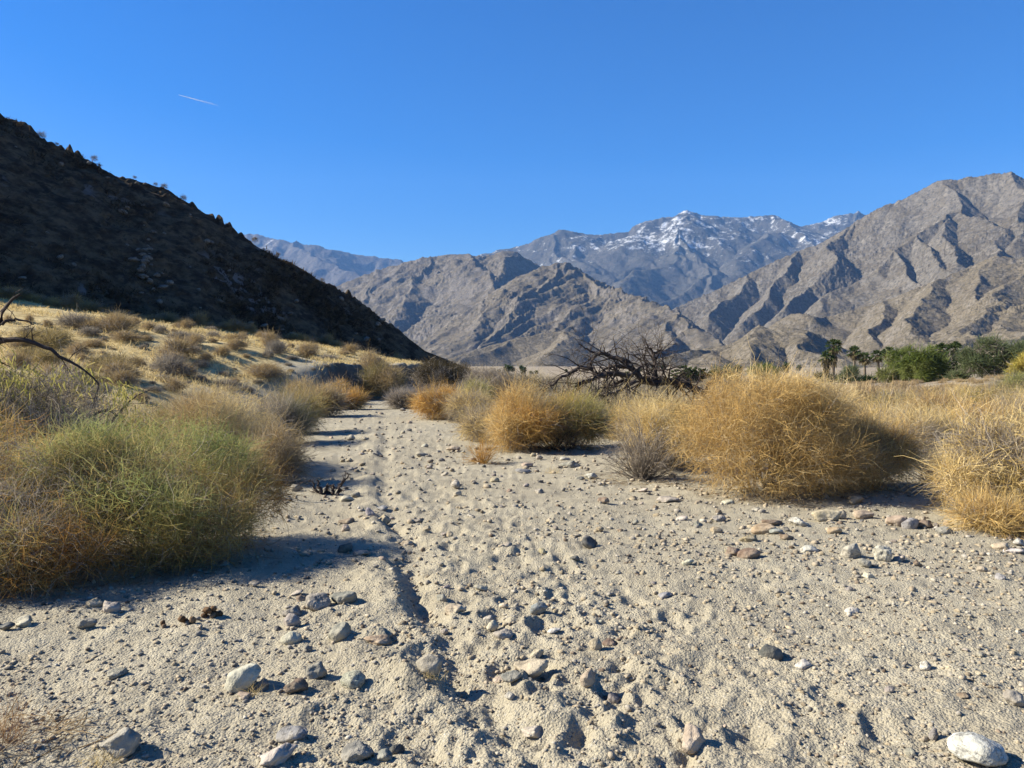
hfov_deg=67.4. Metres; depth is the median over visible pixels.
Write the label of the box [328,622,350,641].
stone
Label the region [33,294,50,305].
hill foot shrub
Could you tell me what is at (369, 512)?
stone
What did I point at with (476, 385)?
twig bush
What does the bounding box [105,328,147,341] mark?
desert shrub
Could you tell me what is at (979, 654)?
stone
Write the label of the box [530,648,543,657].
stone
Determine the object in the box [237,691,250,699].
stone
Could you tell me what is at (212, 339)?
desert shrub
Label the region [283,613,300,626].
stone
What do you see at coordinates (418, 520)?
stone
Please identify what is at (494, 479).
stone
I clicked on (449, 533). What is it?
stone
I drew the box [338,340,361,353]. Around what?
desert shrub
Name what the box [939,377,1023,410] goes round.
twig bush
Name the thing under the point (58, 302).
hill foot shrub
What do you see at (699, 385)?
scrub bush
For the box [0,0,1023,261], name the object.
sky
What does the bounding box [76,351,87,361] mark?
desert shrub
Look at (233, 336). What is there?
desert shrub
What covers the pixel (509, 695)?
stone
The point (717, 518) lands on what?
stone
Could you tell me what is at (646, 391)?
scrub bush
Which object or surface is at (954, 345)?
fan palm
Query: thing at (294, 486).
stone
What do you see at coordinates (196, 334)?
grey shrub
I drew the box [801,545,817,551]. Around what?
stone
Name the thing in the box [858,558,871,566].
stone
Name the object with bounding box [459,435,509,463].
bare bush
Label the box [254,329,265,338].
desert shrub
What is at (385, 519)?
stone
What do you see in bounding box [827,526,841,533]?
stone
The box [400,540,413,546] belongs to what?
stone
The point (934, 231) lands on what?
granite mountain
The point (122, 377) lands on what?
desert shrub
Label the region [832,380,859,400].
brush mound
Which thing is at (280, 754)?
stone
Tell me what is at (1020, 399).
twig bush
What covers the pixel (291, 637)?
stone
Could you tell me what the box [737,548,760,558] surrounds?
stone
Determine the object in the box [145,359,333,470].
twig bush
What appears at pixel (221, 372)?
grey shrub
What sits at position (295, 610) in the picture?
stone
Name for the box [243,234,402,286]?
mountain range
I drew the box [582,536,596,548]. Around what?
stone
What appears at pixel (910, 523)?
stone
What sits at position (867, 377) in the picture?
hedge
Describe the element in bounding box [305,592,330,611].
stone
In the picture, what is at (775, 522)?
stone
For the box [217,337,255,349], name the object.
desert shrub
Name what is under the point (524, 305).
rocky mountain ridge
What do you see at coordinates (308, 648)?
stone
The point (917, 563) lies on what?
stone
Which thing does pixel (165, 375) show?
grey shrub
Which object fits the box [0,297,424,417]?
dry grass
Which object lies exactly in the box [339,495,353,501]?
stone
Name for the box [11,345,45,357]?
desert shrub
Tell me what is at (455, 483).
stone
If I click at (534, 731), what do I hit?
stone
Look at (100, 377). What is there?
desert shrub
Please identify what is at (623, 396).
scrub bush
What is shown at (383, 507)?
stone
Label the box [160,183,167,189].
ridge shrub
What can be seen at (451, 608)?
stone
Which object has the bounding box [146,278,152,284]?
hillside rock
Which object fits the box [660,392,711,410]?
scrub bush
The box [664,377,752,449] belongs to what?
twig bush
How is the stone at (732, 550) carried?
on the ground at (986, 718)
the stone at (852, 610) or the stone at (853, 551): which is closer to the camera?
the stone at (852, 610)
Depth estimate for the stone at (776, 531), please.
6.70 m
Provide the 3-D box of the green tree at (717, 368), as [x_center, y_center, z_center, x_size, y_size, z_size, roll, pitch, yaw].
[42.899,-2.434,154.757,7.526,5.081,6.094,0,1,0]
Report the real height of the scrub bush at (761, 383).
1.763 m
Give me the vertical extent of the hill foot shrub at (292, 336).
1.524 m
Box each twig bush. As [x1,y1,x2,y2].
[0,377,314,584]
[0,386,65,483]
[0,412,166,602]
[77,378,200,463]
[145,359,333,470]
[232,399,328,485]
[236,378,334,444]
[249,376,350,432]
[276,364,317,397]
[292,367,357,416]
[316,372,352,392]
[328,379,376,409]
[350,360,413,399]
[356,345,391,371]
[376,375,419,408]
[399,375,481,421]
[406,351,465,390]
[430,378,494,421]
[440,376,499,442]
[442,361,473,388]
[451,360,519,403]
[457,373,500,407]
[460,359,584,454]
[523,369,629,452]
[585,383,664,440]
[589,353,721,476]
[657,352,901,504]
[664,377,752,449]
[815,370,889,439]
[821,384,943,493]
[851,374,917,424]
[856,377,933,410]
[864,379,983,468]
[891,374,1000,421]
[899,380,1023,518]
[918,466,1023,541]
[919,376,981,401]
[930,376,1023,453]
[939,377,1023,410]
[959,364,1023,426]
[978,364,1023,396]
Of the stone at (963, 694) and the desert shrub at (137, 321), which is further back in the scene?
the desert shrub at (137, 321)
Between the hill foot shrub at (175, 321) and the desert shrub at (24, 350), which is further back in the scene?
the hill foot shrub at (175, 321)
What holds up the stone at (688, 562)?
on the ground at (986, 718)
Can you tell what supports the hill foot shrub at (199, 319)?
on the ground at (986, 718)
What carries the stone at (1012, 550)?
on the ground at (986, 718)
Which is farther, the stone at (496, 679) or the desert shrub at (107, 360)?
the desert shrub at (107, 360)
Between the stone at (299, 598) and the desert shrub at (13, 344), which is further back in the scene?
the desert shrub at (13, 344)
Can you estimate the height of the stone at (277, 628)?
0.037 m
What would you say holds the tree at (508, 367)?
on the ground at (986, 718)
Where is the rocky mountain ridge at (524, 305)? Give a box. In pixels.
[417,262,724,364]
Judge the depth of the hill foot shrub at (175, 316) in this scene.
63.81 m
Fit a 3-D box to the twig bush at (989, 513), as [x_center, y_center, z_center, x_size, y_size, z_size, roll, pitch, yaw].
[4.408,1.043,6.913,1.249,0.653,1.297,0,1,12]
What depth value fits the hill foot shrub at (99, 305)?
61.45 m
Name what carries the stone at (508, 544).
on the ground at (986, 718)
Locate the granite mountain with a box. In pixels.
[672,171,1023,344]
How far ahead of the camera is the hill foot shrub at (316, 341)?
77.60 m
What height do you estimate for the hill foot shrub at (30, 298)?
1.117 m
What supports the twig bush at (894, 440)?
on the ground at (986, 718)
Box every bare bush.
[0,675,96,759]
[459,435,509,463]
[512,413,602,453]
[582,408,705,483]
[897,425,950,482]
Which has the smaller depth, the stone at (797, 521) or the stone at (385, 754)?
the stone at (385, 754)
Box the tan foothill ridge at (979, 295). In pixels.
[769,256,1023,351]
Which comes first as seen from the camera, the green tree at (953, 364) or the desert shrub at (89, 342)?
the desert shrub at (89, 342)
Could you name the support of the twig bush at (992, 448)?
on the ground at (986, 718)
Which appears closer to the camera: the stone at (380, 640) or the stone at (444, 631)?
the stone at (380, 640)
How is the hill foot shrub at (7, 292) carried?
on the ground at (986, 718)
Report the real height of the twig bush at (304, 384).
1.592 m
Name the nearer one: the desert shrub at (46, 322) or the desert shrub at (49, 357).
the desert shrub at (49, 357)
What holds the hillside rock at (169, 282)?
on the hill at (57, 207)
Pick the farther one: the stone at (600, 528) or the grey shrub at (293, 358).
the grey shrub at (293, 358)
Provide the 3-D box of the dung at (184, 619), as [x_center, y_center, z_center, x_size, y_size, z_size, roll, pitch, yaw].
[-1.854,1.352,4.405,0.107,0.059,0.085,0,1,0]
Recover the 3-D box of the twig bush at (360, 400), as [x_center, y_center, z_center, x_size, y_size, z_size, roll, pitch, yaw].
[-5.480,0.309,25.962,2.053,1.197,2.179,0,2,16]
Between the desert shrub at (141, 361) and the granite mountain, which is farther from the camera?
the granite mountain
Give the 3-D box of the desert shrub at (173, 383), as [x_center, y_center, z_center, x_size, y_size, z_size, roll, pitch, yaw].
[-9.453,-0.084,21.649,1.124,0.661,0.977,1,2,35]
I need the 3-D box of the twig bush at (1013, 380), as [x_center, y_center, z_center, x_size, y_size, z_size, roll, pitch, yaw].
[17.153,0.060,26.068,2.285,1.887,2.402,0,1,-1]
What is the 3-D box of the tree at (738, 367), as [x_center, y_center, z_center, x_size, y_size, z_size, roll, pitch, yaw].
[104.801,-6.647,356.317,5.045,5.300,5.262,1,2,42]
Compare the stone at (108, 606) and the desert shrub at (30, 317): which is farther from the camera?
the desert shrub at (30, 317)
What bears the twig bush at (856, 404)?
on the ground at (986, 718)
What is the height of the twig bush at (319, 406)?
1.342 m
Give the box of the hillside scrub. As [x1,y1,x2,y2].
[0,115,418,359]
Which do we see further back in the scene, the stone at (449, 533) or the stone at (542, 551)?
the stone at (449, 533)
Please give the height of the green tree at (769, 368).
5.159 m
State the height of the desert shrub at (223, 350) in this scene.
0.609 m
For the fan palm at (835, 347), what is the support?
on the ground at (986, 718)
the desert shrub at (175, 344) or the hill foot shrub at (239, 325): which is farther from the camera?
the hill foot shrub at (239, 325)
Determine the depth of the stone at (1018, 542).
6.35 m
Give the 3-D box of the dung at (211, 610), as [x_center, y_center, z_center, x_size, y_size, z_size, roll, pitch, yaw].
[-1.762,1.341,4.513,0.122,0.075,0.065,-1,2,-31]
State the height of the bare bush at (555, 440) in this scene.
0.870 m
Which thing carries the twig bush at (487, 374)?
on the ground at (986, 718)
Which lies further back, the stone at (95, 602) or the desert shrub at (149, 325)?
the desert shrub at (149, 325)
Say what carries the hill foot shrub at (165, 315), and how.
on the ground at (986, 718)
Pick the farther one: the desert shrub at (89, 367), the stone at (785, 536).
the desert shrub at (89, 367)
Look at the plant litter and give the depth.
5.91 m
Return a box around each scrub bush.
[504,366,537,387]
[513,369,560,394]
[543,378,606,405]
[552,378,592,393]
[566,380,645,410]
[568,376,583,382]
[607,378,663,396]
[622,379,665,394]
[631,388,665,404]
[633,387,659,399]
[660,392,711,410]
[688,383,752,409]
[691,381,705,387]
[700,374,729,382]
[732,364,798,408]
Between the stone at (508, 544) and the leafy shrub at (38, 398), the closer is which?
the stone at (508, 544)
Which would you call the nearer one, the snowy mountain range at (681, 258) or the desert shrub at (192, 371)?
the desert shrub at (192, 371)
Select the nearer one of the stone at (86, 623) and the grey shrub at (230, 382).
the stone at (86, 623)
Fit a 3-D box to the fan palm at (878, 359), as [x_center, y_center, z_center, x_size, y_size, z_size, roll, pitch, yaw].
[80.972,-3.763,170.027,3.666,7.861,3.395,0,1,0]
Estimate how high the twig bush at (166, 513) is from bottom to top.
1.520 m
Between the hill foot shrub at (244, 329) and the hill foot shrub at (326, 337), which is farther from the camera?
the hill foot shrub at (326, 337)
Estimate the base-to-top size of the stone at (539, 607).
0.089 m
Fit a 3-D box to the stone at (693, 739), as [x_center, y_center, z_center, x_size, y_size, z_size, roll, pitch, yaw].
[0.719,1.404,3.022,0.097,0.097,0.126,1,2,22]
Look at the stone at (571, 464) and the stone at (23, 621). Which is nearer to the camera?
the stone at (23, 621)
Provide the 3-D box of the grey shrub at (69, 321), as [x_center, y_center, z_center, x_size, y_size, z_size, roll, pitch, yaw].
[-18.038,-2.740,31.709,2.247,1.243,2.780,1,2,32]
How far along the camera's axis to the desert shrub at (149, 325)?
34.09 m
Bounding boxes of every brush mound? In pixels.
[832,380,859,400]
[834,379,908,399]
[880,377,916,390]
[901,383,949,395]
[937,382,965,387]
[970,380,984,383]
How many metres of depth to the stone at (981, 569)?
5.60 m
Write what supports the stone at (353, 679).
on the ground at (986, 718)
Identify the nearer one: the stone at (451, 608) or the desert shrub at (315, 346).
the stone at (451, 608)
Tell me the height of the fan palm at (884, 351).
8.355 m
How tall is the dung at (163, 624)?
0.049 m
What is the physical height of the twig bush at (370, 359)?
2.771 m
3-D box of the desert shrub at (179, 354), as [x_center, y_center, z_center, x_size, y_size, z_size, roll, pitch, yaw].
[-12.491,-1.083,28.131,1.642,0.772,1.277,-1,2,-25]
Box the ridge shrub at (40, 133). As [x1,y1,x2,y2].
[36,129,46,137]
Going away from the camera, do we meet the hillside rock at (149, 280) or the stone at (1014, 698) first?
the stone at (1014, 698)
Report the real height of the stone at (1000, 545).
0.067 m
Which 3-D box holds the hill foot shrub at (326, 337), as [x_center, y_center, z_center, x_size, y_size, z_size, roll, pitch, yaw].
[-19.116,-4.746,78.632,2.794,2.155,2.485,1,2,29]
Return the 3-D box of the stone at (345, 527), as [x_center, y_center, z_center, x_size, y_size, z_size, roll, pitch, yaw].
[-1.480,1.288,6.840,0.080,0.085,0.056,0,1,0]
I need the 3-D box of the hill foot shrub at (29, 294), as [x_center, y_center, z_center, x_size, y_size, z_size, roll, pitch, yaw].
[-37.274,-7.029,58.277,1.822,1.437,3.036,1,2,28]
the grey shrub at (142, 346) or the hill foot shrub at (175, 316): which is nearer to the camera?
the grey shrub at (142, 346)
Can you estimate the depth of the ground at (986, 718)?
4.38 m
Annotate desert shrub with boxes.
[3,315,13,321]
[3,345,37,367]
[5,336,32,348]
[7,322,85,349]
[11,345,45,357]
[15,346,77,366]
[23,313,35,321]
[24,354,94,375]
[31,327,82,339]
[40,318,53,326]
[57,338,98,357]
[57,363,102,374]
[73,315,108,330]
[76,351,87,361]
[80,372,116,384]
[81,333,107,346]
[84,345,149,373]
[85,306,147,332]
[94,352,147,379]
[96,304,133,328]
[100,361,144,387]
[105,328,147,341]
[128,315,144,324]
[128,352,150,367]
[130,389,154,400]
[138,320,159,330]
[141,333,158,340]
[148,348,188,362]
[154,372,191,392]
[155,326,205,358]
[172,314,192,329]
[176,361,201,375]
[184,330,206,345]
[197,351,215,360]
[207,337,218,342]
[212,344,232,355]
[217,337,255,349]
[219,328,253,342]
[221,385,239,391]
[240,359,294,376]
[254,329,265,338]
[257,326,286,346]
[295,335,318,358]
[296,339,322,351]
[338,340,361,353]
[339,350,351,355]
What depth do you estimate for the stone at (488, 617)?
4.45 m
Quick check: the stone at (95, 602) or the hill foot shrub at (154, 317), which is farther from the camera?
the hill foot shrub at (154, 317)
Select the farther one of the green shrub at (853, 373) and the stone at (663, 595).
the green shrub at (853, 373)
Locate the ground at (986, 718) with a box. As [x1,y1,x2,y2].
[0,298,1023,767]
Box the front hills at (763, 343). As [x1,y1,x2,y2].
[634,304,1023,367]
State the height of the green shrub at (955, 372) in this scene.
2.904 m
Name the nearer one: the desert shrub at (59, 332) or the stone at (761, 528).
the stone at (761, 528)
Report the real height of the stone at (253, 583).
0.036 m
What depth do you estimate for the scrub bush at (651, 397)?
25.27 m
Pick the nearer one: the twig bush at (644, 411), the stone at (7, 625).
the stone at (7, 625)
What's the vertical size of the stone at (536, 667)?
0.100 m
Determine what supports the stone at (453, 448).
on the ground at (986, 718)
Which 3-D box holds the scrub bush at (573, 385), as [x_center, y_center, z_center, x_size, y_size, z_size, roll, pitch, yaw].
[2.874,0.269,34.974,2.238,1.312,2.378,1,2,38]
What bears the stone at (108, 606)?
on the ground at (986, 718)
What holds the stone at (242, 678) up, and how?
on the ground at (986, 718)
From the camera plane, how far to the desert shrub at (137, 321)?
39.60 m
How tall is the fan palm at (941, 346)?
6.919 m
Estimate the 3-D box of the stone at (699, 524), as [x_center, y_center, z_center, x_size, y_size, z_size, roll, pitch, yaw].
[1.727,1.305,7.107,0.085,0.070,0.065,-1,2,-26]
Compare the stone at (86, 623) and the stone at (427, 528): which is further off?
the stone at (427, 528)
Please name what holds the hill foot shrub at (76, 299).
on the ground at (986, 718)
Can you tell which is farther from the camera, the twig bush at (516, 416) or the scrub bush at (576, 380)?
the scrub bush at (576, 380)
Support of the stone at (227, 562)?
on the ground at (986, 718)
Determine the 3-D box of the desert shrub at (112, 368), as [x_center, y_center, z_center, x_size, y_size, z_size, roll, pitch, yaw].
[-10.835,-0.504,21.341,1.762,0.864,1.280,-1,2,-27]
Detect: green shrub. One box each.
[811,370,835,381]
[835,360,863,383]
[937,366,971,379]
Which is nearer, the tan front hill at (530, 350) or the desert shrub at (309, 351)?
the desert shrub at (309, 351)
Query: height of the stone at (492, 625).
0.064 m
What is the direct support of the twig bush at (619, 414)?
on the ground at (986, 718)
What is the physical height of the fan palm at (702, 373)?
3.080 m
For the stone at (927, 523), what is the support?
on the ground at (986, 718)
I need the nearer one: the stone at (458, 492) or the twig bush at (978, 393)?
the stone at (458, 492)
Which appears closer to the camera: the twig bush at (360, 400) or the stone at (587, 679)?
the stone at (587, 679)
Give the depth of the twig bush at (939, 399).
16.80 m
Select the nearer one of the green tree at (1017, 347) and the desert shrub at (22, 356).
the desert shrub at (22, 356)
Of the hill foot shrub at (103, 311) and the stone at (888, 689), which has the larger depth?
the hill foot shrub at (103, 311)
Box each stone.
[0,621,15,629]
[15,615,31,627]
[76,618,97,628]
[85,597,102,606]
[99,727,141,759]
[103,601,120,612]
[107,667,128,679]
[215,559,230,566]
[224,663,260,692]
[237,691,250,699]
[248,581,260,586]
[257,678,268,690]
[259,742,297,765]
[274,626,281,630]
[275,725,307,743]
[280,631,301,644]
[282,605,301,616]
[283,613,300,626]
[283,677,307,692]
[290,484,301,491]
[290,589,303,595]
[296,595,305,601]
[304,645,312,650]
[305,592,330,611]
[306,661,326,679]
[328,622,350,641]
[331,591,356,604]
[338,517,354,523]
[338,543,352,552]
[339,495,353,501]
[340,670,365,688]
[341,524,350,531]
[341,740,373,761]
[346,434,354,439]
[351,492,359,497]
[353,550,369,556]
[364,635,391,645]
[365,508,375,515]
[375,748,392,760]
[377,505,387,510]
[379,514,390,523]
[389,744,404,754]
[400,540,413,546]
[413,519,422,522]
[416,451,427,456]
[416,654,441,676]
[423,525,430,530]
[436,594,446,600]
[440,628,447,633]
[445,604,466,614]
[446,446,459,450]
[446,531,452,536]
[451,480,459,488]
[453,490,461,495]
[473,584,487,590]
[483,615,491,620]
[486,620,498,630]
[490,477,498,481]
[493,628,513,639]
[493,676,502,682]
[501,670,523,682]
[503,542,512,546]
[504,691,514,699]
[513,658,548,677]
[515,468,531,472]
[521,462,532,466]
[521,725,540,737]
[530,601,547,614]
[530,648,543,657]
[535,489,543,493]
[539,548,545,553]
[547,627,561,633]
[558,461,579,467]
[570,555,579,560]
[579,669,595,687]
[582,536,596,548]
[584,473,597,478]
[588,637,601,649]
[596,526,603,530]
[598,497,608,503]
[602,638,616,645]
[607,692,620,703]
[637,488,648,491]
[656,496,679,501]
[658,592,672,598]
[676,515,687,520]
[682,559,693,564]
[682,723,704,754]
[693,521,702,526]
[710,526,722,532]
[712,515,726,521]
[721,499,734,504]
[724,547,739,554]
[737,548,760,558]
[738,534,757,541]
[751,523,775,533]
[758,644,782,660]
[761,519,782,524]
[769,528,782,533]
[779,534,793,539]
[788,517,809,526]
[795,659,811,669]
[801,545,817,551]
[811,509,841,521]
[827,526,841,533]
[840,511,846,518]
[840,543,860,558]
[844,607,858,613]
[845,586,852,590]
[848,495,863,504]
[853,510,874,518]
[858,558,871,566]
[862,572,874,577]
[872,545,891,561]
[884,686,894,692]
[885,515,907,526]
[893,555,904,560]
[901,518,918,528]
[904,747,916,756]
[913,560,922,566]
[915,516,925,520]
[918,520,932,526]
[919,661,930,670]
[928,728,938,740]
[935,526,952,534]
[947,731,1007,766]
[956,692,968,697]
[976,566,987,571]
[976,651,983,656]
[990,542,1008,549]
[995,573,1005,579]
[1003,548,1023,553]
[1003,690,1023,706]
[1013,538,1023,545]
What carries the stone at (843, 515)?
on the ground at (986, 718)
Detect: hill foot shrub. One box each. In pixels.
[0,285,18,298]
[0,286,34,299]
[7,285,34,300]
[20,292,37,301]
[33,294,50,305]
[42,298,74,308]
[55,287,84,309]
[65,300,97,312]
[81,297,110,312]
[99,307,112,313]
[144,313,162,320]
[150,307,173,322]
[167,313,181,322]
[171,317,190,323]
[184,309,211,326]
[202,321,217,327]
[216,322,232,330]
[222,314,250,332]
[234,319,257,333]
[243,320,256,332]
[280,331,308,341]
[301,331,310,342]
[306,335,327,343]
[316,332,334,346]
[329,337,341,346]
[337,342,348,347]
[393,351,405,357]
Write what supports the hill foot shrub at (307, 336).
on the ground at (986, 718)
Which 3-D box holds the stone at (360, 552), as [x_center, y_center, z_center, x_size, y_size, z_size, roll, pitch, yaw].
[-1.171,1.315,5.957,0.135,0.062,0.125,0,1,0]
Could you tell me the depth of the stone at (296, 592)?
5.02 m
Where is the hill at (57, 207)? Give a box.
[0,113,472,374]
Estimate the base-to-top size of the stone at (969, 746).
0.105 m
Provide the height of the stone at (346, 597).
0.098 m
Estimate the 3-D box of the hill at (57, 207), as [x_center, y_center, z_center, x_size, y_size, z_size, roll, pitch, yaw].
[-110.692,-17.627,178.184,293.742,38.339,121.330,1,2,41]
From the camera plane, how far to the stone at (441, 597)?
4.89 m
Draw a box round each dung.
[160,620,166,627]
[177,616,195,623]
[201,606,222,617]
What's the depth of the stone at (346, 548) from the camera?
6.14 m
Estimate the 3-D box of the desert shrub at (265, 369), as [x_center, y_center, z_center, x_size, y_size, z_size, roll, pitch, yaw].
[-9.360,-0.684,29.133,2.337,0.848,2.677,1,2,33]
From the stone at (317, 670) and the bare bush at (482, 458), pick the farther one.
the bare bush at (482, 458)
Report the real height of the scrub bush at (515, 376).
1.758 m
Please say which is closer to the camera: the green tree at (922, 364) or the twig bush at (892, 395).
the twig bush at (892, 395)
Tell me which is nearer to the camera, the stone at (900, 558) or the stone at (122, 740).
the stone at (122, 740)
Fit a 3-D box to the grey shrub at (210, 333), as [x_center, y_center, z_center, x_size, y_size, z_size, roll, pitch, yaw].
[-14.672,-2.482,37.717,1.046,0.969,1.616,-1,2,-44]
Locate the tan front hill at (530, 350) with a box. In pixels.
[448,331,635,365]
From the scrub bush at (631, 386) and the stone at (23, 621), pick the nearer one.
the stone at (23, 621)
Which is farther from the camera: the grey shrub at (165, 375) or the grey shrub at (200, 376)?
the grey shrub at (200, 376)
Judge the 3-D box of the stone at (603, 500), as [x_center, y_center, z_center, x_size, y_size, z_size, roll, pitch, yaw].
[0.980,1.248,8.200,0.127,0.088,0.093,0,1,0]
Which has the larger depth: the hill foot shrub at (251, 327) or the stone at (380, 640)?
the hill foot shrub at (251, 327)
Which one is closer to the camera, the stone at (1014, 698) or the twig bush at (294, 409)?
the stone at (1014, 698)
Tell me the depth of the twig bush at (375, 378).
32.99 m
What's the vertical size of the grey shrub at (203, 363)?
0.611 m
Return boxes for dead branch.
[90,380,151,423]
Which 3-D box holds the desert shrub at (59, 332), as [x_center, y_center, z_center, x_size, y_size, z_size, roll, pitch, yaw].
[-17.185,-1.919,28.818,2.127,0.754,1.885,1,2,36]
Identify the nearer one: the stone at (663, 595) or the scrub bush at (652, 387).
the stone at (663, 595)
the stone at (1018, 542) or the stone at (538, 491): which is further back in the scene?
the stone at (538, 491)
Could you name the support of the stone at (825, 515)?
on the ground at (986, 718)
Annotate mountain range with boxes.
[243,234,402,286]
[480,210,864,309]
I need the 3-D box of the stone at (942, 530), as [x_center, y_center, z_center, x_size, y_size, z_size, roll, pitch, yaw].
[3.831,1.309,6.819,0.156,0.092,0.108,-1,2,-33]
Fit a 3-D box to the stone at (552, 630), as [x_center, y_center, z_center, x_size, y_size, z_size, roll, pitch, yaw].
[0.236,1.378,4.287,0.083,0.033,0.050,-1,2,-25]
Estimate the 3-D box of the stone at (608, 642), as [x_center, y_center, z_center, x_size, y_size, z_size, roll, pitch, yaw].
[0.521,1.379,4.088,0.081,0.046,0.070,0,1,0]
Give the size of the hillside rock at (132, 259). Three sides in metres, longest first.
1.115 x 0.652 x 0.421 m
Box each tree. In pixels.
[0,289,99,415]
[503,364,510,371]
[507,299,757,414]
[709,361,742,380]
[733,364,741,373]
[745,361,780,378]
[781,362,790,372]
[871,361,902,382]
[882,342,915,380]
[896,343,954,382]
[936,351,967,379]
[952,331,1015,378]
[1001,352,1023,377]
[1003,338,1023,360]
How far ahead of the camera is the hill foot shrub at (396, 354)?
88.06 m
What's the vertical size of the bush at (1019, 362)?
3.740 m
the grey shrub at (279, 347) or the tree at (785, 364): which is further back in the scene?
the tree at (785, 364)
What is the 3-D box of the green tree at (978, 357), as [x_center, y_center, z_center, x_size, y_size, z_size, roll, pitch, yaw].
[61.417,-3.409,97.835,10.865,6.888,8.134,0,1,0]
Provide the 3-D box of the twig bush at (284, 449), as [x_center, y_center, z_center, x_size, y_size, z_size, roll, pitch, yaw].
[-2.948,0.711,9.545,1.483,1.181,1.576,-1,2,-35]
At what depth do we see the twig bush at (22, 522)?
5.09 m
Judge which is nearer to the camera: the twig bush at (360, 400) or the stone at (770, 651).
the stone at (770, 651)
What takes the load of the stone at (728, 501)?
on the ground at (986, 718)
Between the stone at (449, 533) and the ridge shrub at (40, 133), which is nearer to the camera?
the stone at (449, 533)
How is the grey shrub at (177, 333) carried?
on the ground at (986, 718)
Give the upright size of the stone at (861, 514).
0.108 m
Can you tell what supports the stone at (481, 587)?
on the ground at (986, 718)
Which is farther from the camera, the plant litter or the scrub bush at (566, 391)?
the scrub bush at (566, 391)
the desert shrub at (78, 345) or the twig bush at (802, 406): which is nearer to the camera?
the twig bush at (802, 406)
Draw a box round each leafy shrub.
[0,329,35,466]
[0,341,156,476]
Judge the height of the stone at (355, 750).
0.073 m
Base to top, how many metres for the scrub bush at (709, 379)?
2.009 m
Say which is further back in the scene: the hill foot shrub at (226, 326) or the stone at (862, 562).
the hill foot shrub at (226, 326)
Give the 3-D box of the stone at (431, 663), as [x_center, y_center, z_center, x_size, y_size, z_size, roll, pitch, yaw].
[-0.384,1.310,3.579,0.106,0.096,0.107,1,2,39]
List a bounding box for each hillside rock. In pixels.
[128,257,139,260]
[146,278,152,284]
[157,285,167,288]
[164,280,173,284]
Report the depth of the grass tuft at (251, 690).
3.45 m
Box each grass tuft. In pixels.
[73,738,137,767]
[232,683,274,696]
[417,668,446,680]
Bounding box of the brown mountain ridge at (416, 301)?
[337,251,539,343]
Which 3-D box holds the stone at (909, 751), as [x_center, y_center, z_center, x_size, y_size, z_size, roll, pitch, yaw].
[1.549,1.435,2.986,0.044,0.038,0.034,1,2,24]
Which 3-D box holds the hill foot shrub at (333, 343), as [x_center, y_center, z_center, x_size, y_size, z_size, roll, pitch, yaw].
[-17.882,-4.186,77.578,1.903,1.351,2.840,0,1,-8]
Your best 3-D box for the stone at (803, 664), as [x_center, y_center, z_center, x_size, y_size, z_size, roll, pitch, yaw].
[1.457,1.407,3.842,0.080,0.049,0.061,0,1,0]
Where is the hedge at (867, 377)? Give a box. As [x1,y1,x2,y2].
[855,372,877,382]
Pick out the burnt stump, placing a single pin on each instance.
(332, 488)
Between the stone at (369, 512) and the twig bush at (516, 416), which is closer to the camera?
the stone at (369, 512)
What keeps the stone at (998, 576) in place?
on the ground at (986, 718)
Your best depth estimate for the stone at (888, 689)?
3.49 m
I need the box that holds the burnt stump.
[306,471,351,495]
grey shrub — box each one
[17,327,37,332]
[30,370,68,390]
[40,365,80,384]
[48,304,99,327]
[72,324,106,335]
[94,379,111,391]
[137,342,146,348]
[145,340,199,376]
[145,382,162,391]
[151,319,169,333]
[151,372,170,379]
[161,327,190,338]
[185,330,212,341]
[189,358,210,367]
[192,371,210,382]
[206,327,222,338]
[213,375,245,387]
[219,369,229,374]
[241,384,255,391]
[251,378,263,382]
[261,344,275,357]
[262,333,294,353]
[284,355,299,359]
[317,351,344,360]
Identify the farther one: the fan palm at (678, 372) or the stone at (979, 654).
the fan palm at (678, 372)
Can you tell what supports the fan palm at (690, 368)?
on the ground at (986, 718)
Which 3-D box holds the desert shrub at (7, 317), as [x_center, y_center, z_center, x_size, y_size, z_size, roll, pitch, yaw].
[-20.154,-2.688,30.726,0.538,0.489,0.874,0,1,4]
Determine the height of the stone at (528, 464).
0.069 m
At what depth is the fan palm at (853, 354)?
171.57 m
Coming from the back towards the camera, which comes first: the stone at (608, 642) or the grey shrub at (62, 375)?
the grey shrub at (62, 375)
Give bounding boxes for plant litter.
[0,415,1023,767]
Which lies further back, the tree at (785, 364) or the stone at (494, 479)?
the tree at (785, 364)
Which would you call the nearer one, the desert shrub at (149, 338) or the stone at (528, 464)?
the stone at (528, 464)
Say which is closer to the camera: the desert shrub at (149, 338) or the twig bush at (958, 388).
the twig bush at (958, 388)
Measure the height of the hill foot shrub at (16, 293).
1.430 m
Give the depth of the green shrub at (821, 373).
149.68 m
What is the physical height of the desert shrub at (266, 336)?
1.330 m
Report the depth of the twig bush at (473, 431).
15.07 m
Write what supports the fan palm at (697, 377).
on the ground at (986, 718)
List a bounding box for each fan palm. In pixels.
[670,369,680,379]
[676,365,689,377]
[683,367,698,380]
[690,369,701,381]
[692,367,703,381]
[699,368,710,381]
[707,370,719,377]
[818,350,834,382]
[825,338,842,382]
[844,345,861,365]
[856,352,871,374]
[869,349,883,380]
[879,347,893,365]
[935,342,949,357]
[944,341,961,358]
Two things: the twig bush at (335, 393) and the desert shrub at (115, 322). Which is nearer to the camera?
the twig bush at (335, 393)

